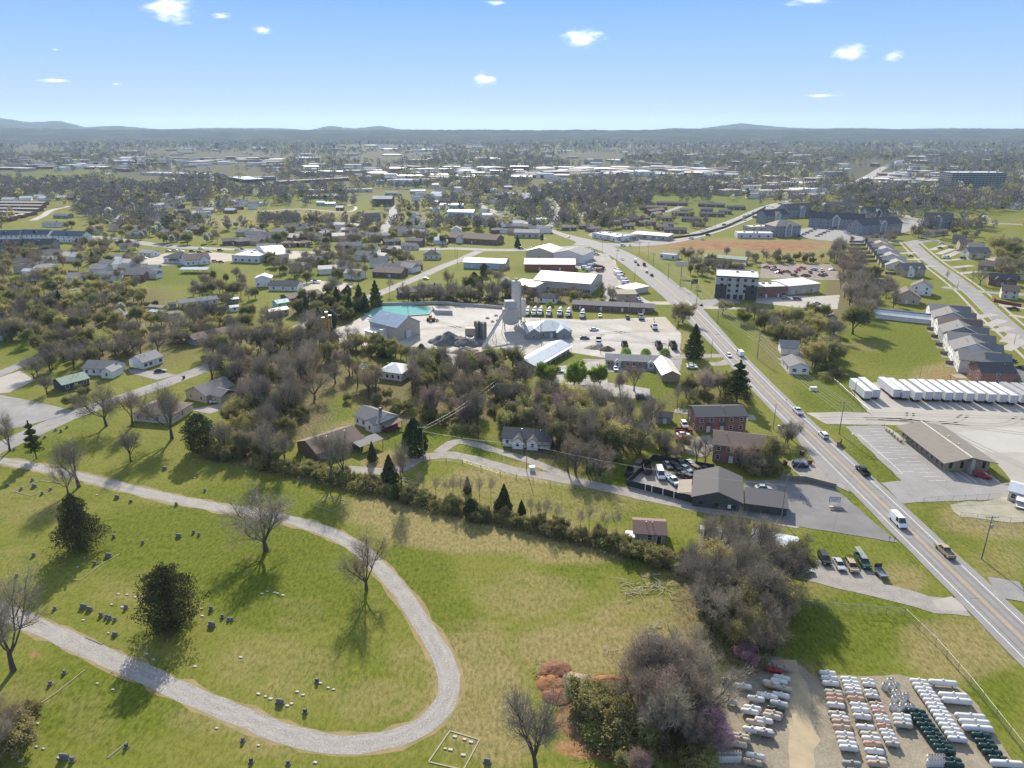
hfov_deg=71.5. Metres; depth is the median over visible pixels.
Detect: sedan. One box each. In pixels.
[154,368,166,372]
[662,460,672,468]
[676,431,690,435]
[681,464,692,472]
[686,364,697,368]
[754,484,772,489]
[832,557,845,570]
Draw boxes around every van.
[655,464,664,479]
[736,349,744,356]
[888,509,907,528]
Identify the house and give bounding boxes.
[1,197,17,201]
[12,256,25,263]
[12,264,33,272]
[19,196,32,200]
[19,258,42,265]
[21,268,39,274]
[32,264,57,270]
[37,196,50,200]
[40,249,63,255]
[41,220,65,226]
[41,256,61,263]
[52,213,73,218]
[52,371,89,391]
[55,195,65,199]
[62,251,85,261]
[65,272,94,282]
[66,195,74,199]
[81,360,125,378]
[87,225,104,232]
[88,264,112,274]
[98,259,113,267]
[99,270,123,281]
[107,223,122,230]
[111,254,126,256]
[112,258,133,269]
[117,263,130,271]
[118,242,136,250]
[123,271,148,280]
[124,231,147,237]
[125,263,147,267]
[126,266,147,270]
[128,349,163,368]
[130,400,193,423]
[138,249,160,256]
[140,265,162,271]
[144,270,162,278]
[162,204,172,208]
[177,209,189,213]
[181,195,193,200]
[182,223,195,228]
[183,376,236,403]
[185,326,228,345]
[190,227,204,233]
[200,212,210,216]
[202,208,214,212]
[221,237,238,245]
[224,208,236,212]
[233,205,243,209]
[234,238,249,245]
[236,229,248,235]
[237,200,247,204]
[245,231,263,237]
[247,201,258,206]
[248,205,256,208]
[249,238,264,244]
[252,236,267,241]
[254,273,272,286]
[256,243,276,245]
[266,306,288,314]
[267,280,303,290]
[268,236,283,241]
[271,298,289,306]
[272,228,287,231]
[274,255,288,261]
[279,239,298,246]
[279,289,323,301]
[284,223,302,230]
[287,233,305,241]
[291,262,304,271]
[296,425,382,461]
[298,240,310,246]
[313,230,331,239]
[317,265,336,274]
[331,232,344,240]
[332,222,345,228]
[334,260,352,269]
[335,225,345,230]
[336,242,362,249]
[337,236,355,241]
[340,227,350,232]
[343,269,365,279]
[352,405,403,432]
[354,250,374,260]
[364,232,381,241]
[364,243,377,249]
[365,212,380,220]
[369,258,388,267]
[372,266,407,277]
[377,252,389,258]
[379,362,408,381]
[380,245,395,253]
[381,232,391,238]
[382,238,400,244]
[384,263,399,266]
[392,226,408,228]
[393,260,423,268]
[396,286,421,297]
[398,228,411,235]
[400,242,418,249]
[400,262,420,272]
[401,222,414,227]
[405,238,424,245]
[409,212,422,218]
[410,216,422,223]
[411,196,419,200]
[413,191,424,195]
[414,225,425,229]
[419,282,442,295]
[423,248,440,259]
[430,193,441,198]
[434,187,444,190]
[434,237,446,243]
[438,198,450,203]
[451,225,461,231]
[453,188,463,192]
[479,208,489,212]
[482,213,492,216]
[485,199,496,203]
[490,228,499,233]
[499,223,513,227]
[499,228,507,233]
[501,426,552,452]
[507,228,520,234]
[513,220,523,223]
[527,225,539,228]
[536,226,551,232]
[537,293,558,302]
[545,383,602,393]
[561,224,576,230]
[578,224,592,228]
[585,225,601,231]
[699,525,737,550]
[752,529,798,545]
[781,354,810,373]
[864,238,888,243]
[866,240,886,246]
[868,243,893,250]
[870,245,892,253]
[870,279,893,289]
[873,249,899,255]
[875,252,898,259]
[877,255,905,263]
[880,258,904,269]
[891,286,921,304]
[894,262,926,276]
[911,278,933,295]
[920,229,948,236]
[923,306,976,326]
[926,303,970,312]
[927,316,982,334]
[931,319,989,342]
[935,331,996,350]
[940,335,1003,360]
[945,348,1012,372]
[950,362,1023,383]
[951,234,966,243]
[956,239,972,248]
[961,247,991,258]
[967,242,984,246]
[977,261,995,270]
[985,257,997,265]
[986,272,1017,285]
[999,284,1020,299]
[1020,269,1023,279]
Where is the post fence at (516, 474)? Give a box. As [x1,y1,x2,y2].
[432,457,599,490]
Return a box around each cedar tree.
[42,493,115,562]
[125,561,211,642]
[367,441,378,461]
[380,454,399,484]
[462,476,471,492]
[498,483,513,511]
[514,236,520,246]
[517,499,525,515]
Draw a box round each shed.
[0,201,49,204]
[0,204,46,207]
[0,207,43,211]
[0,211,37,215]
[1,216,17,220]
[19,213,27,217]
[147,304,167,309]
[162,310,179,319]
[167,301,176,308]
[229,297,238,303]
[229,304,238,311]
[615,282,648,292]
[625,517,667,543]
[654,410,672,423]
[827,313,838,321]
[873,308,930,323]
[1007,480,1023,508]
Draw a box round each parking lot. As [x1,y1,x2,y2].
[0,395,76,429]
[140,252,232,265]
[289,251,313,258]
[297,281,354,292]
[557,360,649,398]
[588,231,657,241]
[740,480,898,542]
[756,295,839,308]
[787,457,830,482]
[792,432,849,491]
[800,219,921,243]
[815,560,884,591]
[845,425,1008,503]
[951,471,1009,485]
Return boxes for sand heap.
[448,346,479,353]
[584,344,603,349]
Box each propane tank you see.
[729,740,746,749]
[731,732,749,737]
[732,735,750,743]
[734,682,751,691]
[741,707,758,716]
[742,725,759,735]
[743,704,761,711]
[743,757,762,767]
[745,751,764,760]
[746,718,764,726]
[747,695,764,703]
[754,716,772,725]
[755,726,772,731]
[756,691,773,700]
[757,729,774,738]
[760,693,777,699]
[762,679,779,683]
[763,681,779,690]
[763,712,781,721]
[764,709,782,717]
[765,666,781,673]
[766,705,784,713]
[770,677,787,685]
[770,699,787,708]
[772,691,789,700]
[773,674,790,681]
[776,664,792,673]
[776,684,791,693]
[819,669,835,675]
[821,674,837,680]
[822,680,839,687]
[824,688,841,693]
[825,692,843,697]
[826,696,843,702]
[827,701,844,710]
[828,710,846,715]
[831,714,849,719]
[832,718,850,724]
[832,723,851,731]
[835,730,854,736]
[836,735,855,740]
[837,739,856,745]
[839,744,858,753]
[840,675,857,680]
[841,760,861,767]
[842,679,859,684]
[843,683,860,687]
[844,686,862,691]
[845,690,863,696]
[847,695,864,702]
[849,701,867,707]
[851,706,869,713]
[853,713,871,721]
[856,723,874,731]
[860,731,878,736]
[861,677,873,682]
[861,735,880,741]
[862,681,875,688]
[863,740,882,747]
[864,688,877,693]
[864,747,884,756]
[865,693,878,699]
[866,755,886,761]
[867,760,887,767]
[869,701,882,705]
[871,704,884,709]
[872,709,885,714]
[874,713,888,718]
[876,717,889,723]
[877,722,890,728]
[879,727,893,732]
[881,731,895,736]
[883,736,897,741]
[885,740,899,748]
[892,712,911,718]
[893,717,911,722]
[893,721,912,729]
[907,708,925,713]
[909,678,927,682]
[909,712,928,717]
[912,682,930,686]
[912,717,931,722]
[914,686,932,690]
[916,721,935,727]
[917,689,935,694]
[919,726,939,731]
[920,693,938,698]
[923,697,941,702]
[923,730,942,736]
[925,701,943,706]
[926,735,945,740]
[928,679,957,687]
[928,705,946,710]
[929,739,948,744]
[930,709,949,714]
[932,743,952,749]
[933,713,952,718]
[935,717,954,722]
[935,748,955,755]
[938,691,967,697]
[938,722,957,727]
[941,696,972,706]
[941,726,961,731]
[943,756,961,761]
[944,731,964,736]
[944,760,964,767]
[947,735,967,744]
[954,712,985,719]
[958,718,990,725]
[961,724,993,732]
[971,731,991,738]
[974,737,994,743]
[977,742,997,750]
[982,748,1002,756]
[987,754,1008,760]
[989,759,1023,767]
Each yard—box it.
[317,306,680,371]
[575,253,618,300]
[582,359,681,371]
[615,318,678,333]
[626,463,692,502]
[705,656,1011,767]
[760,264,841,279]
[807,382,1023,482]
[950,497,1023,522]
[956,426,1023,451]
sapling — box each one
[419,471,425,485]
[432,476,440,494]
[442,479,451,494]
[448,471,456,493]
[456,474,467,500]
[463,479,472,497]
[476,474,483,498]
[487,476,496,489]
[525,496,534,514]
[535,501,541,511]
[541,493,554,517]
[554,503,562,516]
[576,507,584,524]
[586,502,597,520]
[599,511,609,526]
[610,507,622,529]
[673,383,683,401]
[801,531,815,546]
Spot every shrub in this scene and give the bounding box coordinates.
[0,706,42,758]
[1,696,45,721]
[60,394,77,404]
[73,382,82,392]
[78,386,90,395]
[151,300,158,304]
[168,334,179,342]
[200,441,222,451]
[210,445,229,458]
[217,448,231,460]
[222,444,234,454]
[230,450,243,461]
[233,449,244,456]
[243,444,250,453]
[254,461,263,470]
[257,453,277,464]
[270,458,283,469]
[271,459,288,471]
[275,456,295,469]
[275,464,294,477]
[280,405,288,413]
[286,401,296,408]
[288,465,302,478]
[292,402,310,418]
[299,456,319,474]
[308,462,327,478]
[310,469,320,478]
[312,468,327,483]
[314,475,332,483]
[315,467,327,478]
[317,473,337,488]
[323,465,339,475]
[324,356,331,365]
[329,464,351,476]
[330,477,340,486]
[335,478,354,489]
[337,473,356,487]
[338,464,350,476]
[339,473,352,479]
[342,391,351,401]
[342,480,357,493]
[347,470,361,480]
[348,480,371,495]
[354,483,370,493]
[356,475,363,484]
[357,478,369,488]
[362,470,375,481]
[365,481,382,496]
[368,484,391,496]
[369,475,382,481]
[372,392,383,400]
[372,396,381,405]
[375,478,382,486]
[381,386,393,398]
[389,397,400,404]
[391,400,406,412]
[399,482,410,499]
[399,495,412,502]
[400,398,413,411]
[401,490,415,500]
[403,481,419,493]
[405,406,420,416]
[409,496,427,507]
[412,486,428,500]
[419,408,433,419]
[424,494,437,502]
[424,498,444,513]
[428,408,437,419]
[430,500,438,509]
[436,409,450,421]
[438,415,448,424]
[439,501,461,516]
[439,504,457,516]
[442,422,464,434]
[445,293,454,300]
[445,498,459,506]
[448,416,459,425]
[448,491,461,506]
[452,507,462,517]
[455,423,481,437]
[469,423,481,435]
[469,502,491,523]
[475,504,490,515]
[478,506,491,513]
[483,514,492,520]
[485,396,495,407]
[494,513,503,521]
[495,517,517,528]
[498,505,507,516]
[500,509,521,523]
[504,518,512,524]
[510,512,518,518]
[512,514,524,526]
[523,515,536,527]
[525,514,545,533]
[530,515,545,527]
[534,510,546,522]
[538,521,552,536]
[541,526,562,539]
[544,527,565,539]
[546,301,553,306]
[550,530,567,541]
[551,515,570,533]
[561,671,608,717]
[562,527,574,539]
[567,706,585,726]
[569,526,582,540]
[571,714,591,728]
[572,687,610,720]
[575,528,593,541]
[576,523,586,537]
[576,713,653,767]
[576,717,630,761]
[577,679,608,698]
[577,682,597,700]
[577,719,604,754]
[581,683,620,722]
[581,721,599,745]
[584,538,597,547]
[588,722,605,747]
[590,537,617,553]
[591,522,609,540]
[592,732,623,762]
[592,735,630,759]
[594,678,631,703]
[596,725,624,745]
[601,701,633,730]
[604,533,620,547]
[605,706,680,764]
[606,529,631,544]
[607,448,623,461]
[608,542,621,555]
[611,710,665,759]
[612,747,638,767]
[617,540,628,550]
[618,539,640,554]
[619,683,634,695]
[620,347,631,353]
[621,692,645,712]
[622,533,632,541]
[622,544,631,555]
[622,711,657,742]
[623,732,643,748]
[623,736,652,755]
[627,541,643,556]
[629,539,646,552]
[637,544,667,562]
[638,721,663,749]
[640,348,651,354]
[640,749,663,767]
[642,702,678,738]
[649,555,668,567]
[653,725,672,747]
[655,547,672,567]
[659,348,669,355]
[659,444,672,453]
[660,549,677,562]
[666,555,682,571]
[671,399,693,407]
[676,436,690,448]
[676,546,687,559]
[676,736,709,764]
[676,752,711,767]
[691,590,733,617]
[692,743,710,757]
[699,743,721,767]
[701,605,733,623]
[704,616,734,646]
[705,592,730,614]
[706,594,739,617]
[708,627,747,654]
[719,392,731,399]
[721,616,732,627]
[729,596,749,613]
[729,657,763,681]
[731,638,779,659]
[733,633,758,646]
[739,460,757,470]
[742,393,751,400]
[747,467,761,475]
[755,648,769,668]
[762,466,775,475]
[763,638,778,655]
[775,464,784,474]
[793,253,801,259]
[809,257,816,262]
[809,366,825,374]
[812,371,833,382]
[816,363,827,371]
[827,369,836,377]
[832,368,848,378]
[833,367,846,376]
[838,373,850,378]
[841,553,857,563]
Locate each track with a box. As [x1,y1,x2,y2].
[420,324,499,328]
[423,320,497,344]
[426,319,501,344]
[512,340,667,349]
[521,329,663,342]
[521,330,665,344]
[524,339,665,346]
[529,320,654,342]
[530,319,662,343]
[770,659,820,767]
[819,417,1023,432]
[821,412,1023,416]
[821,419,1022,434]
[823,414,1020,418]
[867,419,1023,468]
[869,417,1023,465]
[881,413,914,421]
[882,412,907,419]
[899,414,962,421]
[901,416,968,423]
[939,417,1017,423]
[945,418,1023,426]
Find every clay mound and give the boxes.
[536,674,564,690]
[540,661,571,676]
[541,688,569,705]
[591,675,629,683]
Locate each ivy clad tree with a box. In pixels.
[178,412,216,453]
[290,332,303,347]
[293,295,303,311]
[304,326,316,340]
[317,295,328,305]
[323,310,338,328]
[345,285,351,296]
[390,483,400,499]
[417,343,425,353]
[424,360,437,380]
[434,353,444,374]
[461,498,477,519]
[479,263,488,276]
[488,352,497,363]
[492,498,504,512]
[494,385,508,404]
[494,400,507,421]
[512,366,528,383]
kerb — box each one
[13,480,57,495]
[42,669,84,701]
[71,554,119,580]
[107,742,127,758]
[314,497,347,511]
[428,730,479,767]
[903,241,1023,348]
[919,245,1023,330]
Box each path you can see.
[0,458,459,754]
[651,276,1023,645]
[653,275,1023,635]
[654,274,1023,628]
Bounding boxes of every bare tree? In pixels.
[0,308,7,319]
[0,315,20,340]
[0,325,10,342]
[0,409,15,450]
[0,555,54,672]
[0,690,30,725]
[0,713,15,766]
[8,299,30,320]
[8,309,30,320]
[12,317,29,334]
[14,292,29,306]
[16,359,46,378]
[22,354,44,376]
[24,320,41,332]
[27,316,46,331]
[28,293,38,301]
[33,294,47,305]
[34,344,61,371]
[38,374,56,393]
[41,431,87,487]
[44,289,56,298]
[44,321,62,344]
[44,339,59,352]
[45,464,79,492]
[50,303,72,315]
[51,338,67,360]
[52,323,80,341]
[57,327,80,340]
[59,341,76,363]
[60,306,78,316]
[61,342,83,370]
[65,377,121,426]
[68,306,92,318]
[72,338,92,350]
[74,299,99,313]
[83,342,103,359]
[92,289,112,307]
[100,336,126,360]
[103,300,119,312]
[112,334,126,352]
[113,390,139,425]
[114,332,143,356]
[115,317,140,331]
[116,423,143,461]
[121,382,185,439]
[127,335,145,353]
[145,328,171,351]
[149,321,167,338]
[158,309,180,326]
[166,325,188,344]
[167,312,187,327]
[168,321,187,334]
[181,306,203,324]
[181,319,200,331]
[190,319,205,332]
[191,308,205,322]
[193,312,207,322]
[195,298,218,311]
[196,330,216,350]
[197,329,221,350]
[198,347,221,379]
[199,301,217,312]
[199,323,215,335]
[204,332,227,354]
[206,416,234,445]
[207,327,239,343]
[208,350,249,379]
[209,301,229,316]
[214,340,240,355]
[215,341,235,355]
[215,477,295,551]
[217,350,250,376]
[221,291,231,307]
[224,313,239,337]
[224,356,248,384]
[226,321,238,338]
[227,321,251,344]
[229,424,252,450]
[231,344,246,357]
[233,372,273,411]
[233,384,244,408]
[236,378,255,394]
[242,431,260,445]
[243,325,272,353]
[244,324,260,354]
[247,402,278,431]
[247,414,278,467]
[248,354,271,374]
[249,351,268,368]
[253,391,285,427]
[254,398,280,438]
[257,309,277,326]
[257,375,277,392]
[258,303,282,317]
[259,325,275,351]
[259,334,276,357]
[260,344,296,379]
[267,377,307,416]
[268,307,285,323]
[269,324,290,350]
[270,350,293,377]
[273,429,289,457]
[274,318,284,329]
[275,376,300,391]
[277,363,300,384]
[279,352,298,382]
[285,335,314,355]
[285,381,306,406]
[286,320,307,344]
[290,363,333,399]
[291,349,311,384]
[295,309,326,326]
[295,343,317,379]
[296,339,320,354]
[300,335,317,356]
[304,305,323,317]
[305,220,318,227]
[306,330,316,341]
[308,427,349,469]
[309,353,324,374]
[312,323,329,347]
[314,326,335,357]
[317,425,356,471]
[320,358,340,382]
[321,335,335,354]
[324,275,339,289]
[332,323,359,341]
[332,529,389,590]
[339,216,348,223]
[339,349,354,376]
[340,338,354,352]
[349,360,360,385]
[357,369,376,399]
[358,361,386,392]
[391,437,411,489]
[401,287,410,301]
[403,358,420,394]
[404,343,434,367]
[411,366,421,391]
[416,285,429,301]
[434,288,449,300]
[435,284,442,300]
[435,340,450,355]
[436,377,460,395]
[437,359,470,386]
[439,344,469,380]
[442,269,453,284]
[451,370,467,386]
[453,374,474,396]
[455,366,487,389]
[456,354,470,379]
[459,395,482,423]
[460,287,471,301]
[461,384,495,424]
[464,285,478,301]
[487,288,501,301]
[487,676,576,767]
[493,381,521,399]
[494,356,536,384]
[499,377,526,400]
[502,339,525,356]
[512,382,550,403]
[514,358,531,381]
[521,401,545,428]
[527,289,539,302]
[530,370,562,391]
[533,392,589,438]
[534,376,560,396]
[554,385,578,407]
[554,399,577,436]
[555,289,566,301]
[560,435,576,471]
[562,420,599,447]
[568,440,586,474]
[568,443,578,471]
[573,288,585,299]
[574,406,599,443]
[575,391,598,406]
[577,440,609,469]
[578,442,601,473]
[580,413,603,443]
[581,436,603,470]
[581,443,598,473]
[582,378,614,407]
[586,401,623,422]
[586,445,619,477]
[600,653,702,721]
[607,291,616,300]
[610,389,630,415]
[614,394,640,418]
[617,413,634,447]
[617,633,694,701]
[619,412,659,447]
[619,627,701,694]
[624,361,644,390]
[626,669,692,751]
[634,624,691,671]
[638,396,659,434]
[639,389,669,422]
[639,649,722,732]
[652,634,716,689]
[653,431,668,450]
[657,428,672,455]
[659,613,715,673]
[666,439,684,459]
[668,537,739,595]
[671,310,686,324]
[671,429,694,441]
[671,636,757,724]
[680,537,708,567]
[680,568,744,629]
[681,385,698,402]
[684,552,715,596]
[685,432,706,460]
[688,367,703,389]
[694,514,722,544]
[696,439,716,462]
[703,507,739,547]
[715,505,763,545]
[720,540,774,593]
[721,598,766,647]
[723,514,756,540]
[729,530,760,583]
[730,536,816,580]
[731,551,766,585]
[733,521,774,552]
[737,304,754,313]
[737,437,762,463]
[742,557,792,606]
[742,585,802,654]
[743,533,812,577]
[743,607,788,650]
[745,553,772,570]
[748,595,792,652]
[750,513,787,541]
[751,301,762,319]
[751,451,774,471]
[755,305,778,324]
[760,528,778,545]
[761,537,816,579]
[766,537,809,583]
[766,563,811,624]
[767,314,786,337]
[774,308,792,321]
[774,420,799,443]
[783,419,806,439]
[783,425,797,442]
[784,317,804,328]
[799,323,815,339]
[807,354,824,362]
[821,332,840,342]
[821,334,841,359]
[825,316,847,335]
[843,286,855,305]
[847,280,866,302]
[851,289,865,307]
[852,294,876,309]
[859,296,882,307]
[860,286,883,301]
[867,288,884,310]
[889,290,900,307]
[891,287,900,304]
[957,218,973,229]
[975,269,990,284]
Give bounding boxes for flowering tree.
[114,308,125,317]
[117,302,125,310]
[150,226,156,233]
[154,221,161,227]
[168,234,174,241]
[203,233,209,240]
[500,276,512,288]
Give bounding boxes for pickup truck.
[665,474,678,485]
[674,426,692,432]
[674,469,688,478]
[675,457,686,464]
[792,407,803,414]
[853,552,871,568]
[855,465,870,475]
[934,543,956,558]
[1007,306,1019,309]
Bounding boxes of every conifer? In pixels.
[55,290,65,308]
[90,251,96,262]
[300,297,310,314]
[315,307,323,328]
[331,286,342,305]
[344,295,356,317]
[353,284,362,309]
[359,292,370,312]
[368,279,383,306]
[377,338,389,357]
[682,323,705,359]
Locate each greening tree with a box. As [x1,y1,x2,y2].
[0,253,7,261]
[0,287,15,302]
[4,245,20,254]
[8,275,25,287]
[9,323,20,338]
[16,326,34,345]
[17,291,32,304]
[20,250,31,257]
[23,242,34,247]
[25,302,49,312]
[28,307,44,320]
[28,334,46,350]
[37,244,49,250]
[37,311,53,326]
[37,340,53,355]
[39,327,59,344]
[40,272,51,280]
[40,295,57,308]
[43,278,57,290]
[47,308,62,324]
[58,321,69,332]
[58,336,79,348]
[66,220,75,226]
[66,314,87,330]
[69,297,82,310]
[72,260,81,269]
[73,328,89,344]
[76,290,99,308]
[76,334,89,345]
[78,236,88,244]
[79,345,99,361]
[81,272,99,281]
[81,293,99,309]
[81,326,94,341]
[84,286,98,294]
[85,226,94,233]
[88,219,95,224]
[88,335,107,355]
[90,311,108,326]
[97,239,106,247]
[100,306,113,315]
[102,254,113,259]
[107,293,127,303]
[112,289,127,297]
[114,238,123,246]
[122,329,142,350]
[124,320,141,332]
[127,304,145,320]
[134,289,145,301]
[134,307,144,319]
[154,308,168,324]
[156,231,166,242]
[161,233,168,243]
[169,225,176,231]
[179,232,193,243]
[179,301,197,312]
[179,321,195,333]
[199,284,207,296]
[202,282,215,293]
[203,311,214,316]
[209,270,216,279]
[209,333,231,350]
[210,309,221,317]
[216,280,227,290]
[217,403,245,428]
[219,292,233,302]
[222,273,228,280]
[222,316,235,325]
[223,283,240,296]
[229,430,253,450]
[235,313,253,325]
[237,302,257,320]
[239,305,253,314]
[243,392,265,411]
[247,365,273,380]
[248,339,262,352]
[249,287,258,298]
[249,436,268,454]
[263,251,275,258]
[265,436,284,452]
[266,255,278,266]
[267,391,283,417]
[270,232,282,243]
[270,441,284,458]
[274,413,296,437]
[278,265,287,273]
[280,230,288,238]
[288,299,302,313]
[289,356,310,381]
[296,288,306,297]
[301,271,311,282]
[303,213,317,223]
[307,289,316,299]
[308,226,313,231]
[309,300,324,309]
[315,306,330,316]
[318,258,325,264]
[321,282,332,291]
[322,236,330,243]
[322,294,336,306]
[323,231,331,237]
[331,269,343,281]
[331,300,348,312]
[336,293,346,301]
[336,305,344,318]
[340,309,350,320]
[345,307,354,317]
[352,300,358,308]
[355,296,362,302]
[355,365,373,386]
[361,343,376,359]
[366,243,376,250]
[369,330,384,343]
[375,340,388,358]
[384,339,397,356]
[384,344,397,360]
[391,248,398,258]
[396,253,407,260]
[397,345,410,359]
[405,220,412,225]
[409,292,419,301]
[413,370,434,390]
[425,235,433,241]
[425,344,442,354]
[437,360,454,382]
[439,234,447,244]
[455,290,464,302]
[456,348,476,367]
[460,382,480,394]
[461,274,479,287]
[463,350,480,378]
[480,344,499,357]
[483,371,510,393]
[491,357,505,369]
[491,361,500,369]
[495,401,517,423]
[498,346,506,358]
[498,363,507,376]
[499,388,522,404]
[505,348,524,367]
[531,399,553,420]
[546,418,574,445]
[550,286,563,294]
[588,414,607,447]
[592,420,625,451]
[629,413,649,428]
[629,426,652,454]
[671,300,698,322]
[678,372,697,397]
[683,251,691,258]
[688,263,693,274]
[694,263,701,273]
[696,388,714,404]
[706,253,716,259]
[711,372,732,394]
[723,370,736,377]
[727,602,770,644]
[730,262,738,269]
[754,316,761,328]
[758,312,773,329]
[758,432,787,467]
[772,533,818,583]
[786,330,802,340]
[800,334,817,345]
[806,301,818,315]
[808,331,819,338]
[815,303,831,316]
[818,337,849,361]
[827,320,841,333]
[838,302,877,333]
[864,266,873,273]
[873,264,883,277]
[951,228,957,233]
[997,257,1021,267]
[998,250,1018,259]
[1002,238,1023,255]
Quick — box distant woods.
[0,139,1023,228]
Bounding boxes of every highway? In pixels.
[480,202,1023,667]
[573,160,946,246]
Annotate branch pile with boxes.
[387,477,419,484]
[533,660,568,686]
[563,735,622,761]
[613,577,657,601]
[640,573,682,599]
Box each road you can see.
[29,206,70,220]
[92,235,588,252]
[379,204,400,248]
[545,202,559,225]
[613,260,670,304]
[614,206,683,225]
[681,287,740,306]
[695,300,739,303]
[859,206,1020,224]
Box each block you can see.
[615,218,629,223]
[615,289,636,302]
[621,223,634,228]
[627,215,650,221]
[635,220,655,225]
[638,205,667,209]
[644,207,664,213]
[648,211,662,216]
[653,224,669,230]
[656,201,687,205]
[660,216,671,220]
[662,222,673,226]
[663,227,686,232]
[671,211,693,215]
[680,208,692,210]
[681,216,698,221]
[687,404,748,431]
[692,221,704,226]
[698,202,724,206]
[699,211,724,216]
[700,207,712,211]
[712,430,777,467]
[714,269,758,300]
[719,209,731,213]
[726,205,745,209]
[756,209,788,223]
[764,219,801,236]
[777,203,816,217]
[808,212,864,228]
[824,201,858,212]
[847,216,902,234]
[860,206,888,217]
[923,212,953,228]
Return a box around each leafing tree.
[534,361,560,381]
[562,358,587,383]
[569,290,578,299]
[587,363,608,385]
[735,308,752,323]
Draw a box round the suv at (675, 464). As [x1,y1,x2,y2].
[669,460,683,469]
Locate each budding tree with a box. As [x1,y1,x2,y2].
[0,257,12,268]
[0,282,6,292]
[0,296,12,305]
[0,303,11,313]
[8,315,24,322]
[11,279,25,288]
[21,246,32,252]
[23,285,43,295]
[32,322,42,332]
[35,281,48,294]
[40,266,51,273]
[45,352,59,368]
[52,263,63,271]
[52,312,67,326]
[53,273,66,285]
[56,298,70,307]
[58,267,67,276]
[61,289,75,306]
[62,281,71,288]
[66,289,82,296]
[70,275,84,287]
[73,299,88,309]
[75,251,84,261]
[84,279,95,287]
[89,278,109,291]
[91,329,111,340]
[93,222,104,231]
[95,325,117,339]
[98,288,110,298]
[106,309,126,329]
[112,278,121,289]
[117,228,125,237]
[123,279,137,287]
[125,224,135,230]
[127,285,137,300]
[134,284,148,300]
[137,327,148,338]
[142,311,153,322]
[146,313,155,322]
[173,230,179,240]
[178,327,193,339]
[179,220,187,227]
[199,223,209,232]
[201,313,217,327]
[206,321,217,328]
[218,358,237,381]
[221,392,250,413]
[225,408,258,432]
[232,367,247,379]
[233,322,253,342]
[236,341,257,356]
[238,369,262,386]
[260,338,274,354]
[262,320,274,331]
[265,364,282,384]
[275,324,296,348]
[279,338,292,348]
[320,341,339,356]
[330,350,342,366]
[343,336,357,353]
[346,354,363,372]
[349,333,365,350]
[355,366,379,392]
[360,332,370,346]
[361,237,367,242]
[367,358,383,370]
[386,341,403,357]
[389,231,397,237]
[415,351,437,369]
[416,364,435,377]
[418,381,448,408]
[427,347,436,357]
[429,231,438,236]
[444,386,460,407]
[447,393,466,416]
[455,402,475,424]
[468,386,487,413]
[476,351,493,377]
[482,363,495,375]
[487,367,510,380]
[493,346,504,358]
[496,406,516,429]
[501,398,521,419]
[514,403,534,427]
[515,376,529,391]
[516,391,535,408]
[531,387,547,405]
[532,380,556,396]
[534,392,552,405]
[547,404,568,421]
[550,388,571,406]
[557,379,576,397]
[560,392,583,416]
[568,393,594,407]
[568,401,606,424]
[572,382,594,394]
[572,388,596,401]
[575,419,588,436]
[606,416,632,449]
[613,368,630,394]
[624,744,654,767]
[629,625,675,671]
[629,661,686,716]
[664,629,712,676]
[664,637,703,678]
[676,669,730,717]
[680,704,713,744]
[681,712,734,755]
[694,364,726,391]
[696,534,746,581]
[717,299,734,313]
[727,577,771,613]
[728,441,751,467]
[741,556,798,607]
[762,578,800,622]
[770,321,789,338]
[780,309,795,322]
[784,323,799,339]
[788,304,805,324]
[797,339,830,367]
[800,325,817,336]
[801,309,814,319]
[802,314,814,325]
[811,312,824,318]
[814,316,829,331]
[817,333,829,341]
[826,248,836,256]
[838,257,849,270]
[839,283,847,297]
[863,299,877,316]
[985,235,1006,253]
[993,246,1006,255]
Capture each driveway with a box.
[0,371,33,392]
[128,369,175,379]
[193,402,228,413]
[270,204,357,211]
[349,451,798,527]
[433,439,577,482]
[665,354,728,365]
[674,408,755,419]
[684,435,711,456]
[701,306,744,308]
[795,569,970,616]
[928,245,947,249]
[935,249,954,253]
[943,258,969,260]
[947,251,960,256]
[953,265,972,267]
[959,271,977,273]
[977,313,997,318]
[983,319,1006,326]
[987,576,1023,601]
[991,326,1015,331]
[998,304,1023,308]
[999,333,1020,342]
[1004,339,1023,350]
[1009,314,1023,317]
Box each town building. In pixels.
[346,170,362,173]
[384,174,396,176]
[391,179,418,185]
[398,175,417,178]
[428,175,447,177]
[456,169,479,172]
[512,175,532,179]
[536,173,553,177]
[540,170,568,173]
[554,174,572,177]
[566,170,590,171]
[581,172,601,176]
[622,170,647,172]
[630,171,655,175]
[667,169,681,172]
[683,172,702,176]
[712,188,741,195]
[715,173,737,175]
[738,185,761,189]
[745,193,761,197]
[748,189,778,196]
[774,189,802,194]
[786,187,816,192]
[803,177,817,180]
[863,177,888,180]
[878,173,896,175]
[885,179,911,184]
[887,174,901,177]
[915,179,938,182]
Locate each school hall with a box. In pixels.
[115,168,134,171]
[140,172,222,175]
[228,176,265,182]
[255,176,275,180]
[273,177,359,183]
[292,188,371,193]
[309,194,337,198]
[385,192,397,195]
[410,189,425,193]
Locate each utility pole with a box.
[417,426,426,460]
[781,475,787,519]
[839,402,848,433]
[981,516,998,558]
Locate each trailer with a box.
[625,466,634,475]
[634,458,641,463]
[642,459,652,473]
[849,378,872,399]
[858,377,880,398]
[874,563,888,576]
[877,377,900,398]
[887,378,910,399]
[898,379,922,400]
[908,379,933,400]
[916,379,942,400]
[926,379,953,401]
[936,379,963,401]
[947,380,974,402]
[957,380,985,402]
[968,381,996,402]
[978,381,1007,403]
[988,382,1018,403]
[999,382,1023,403]
[1010,382,1023,391]

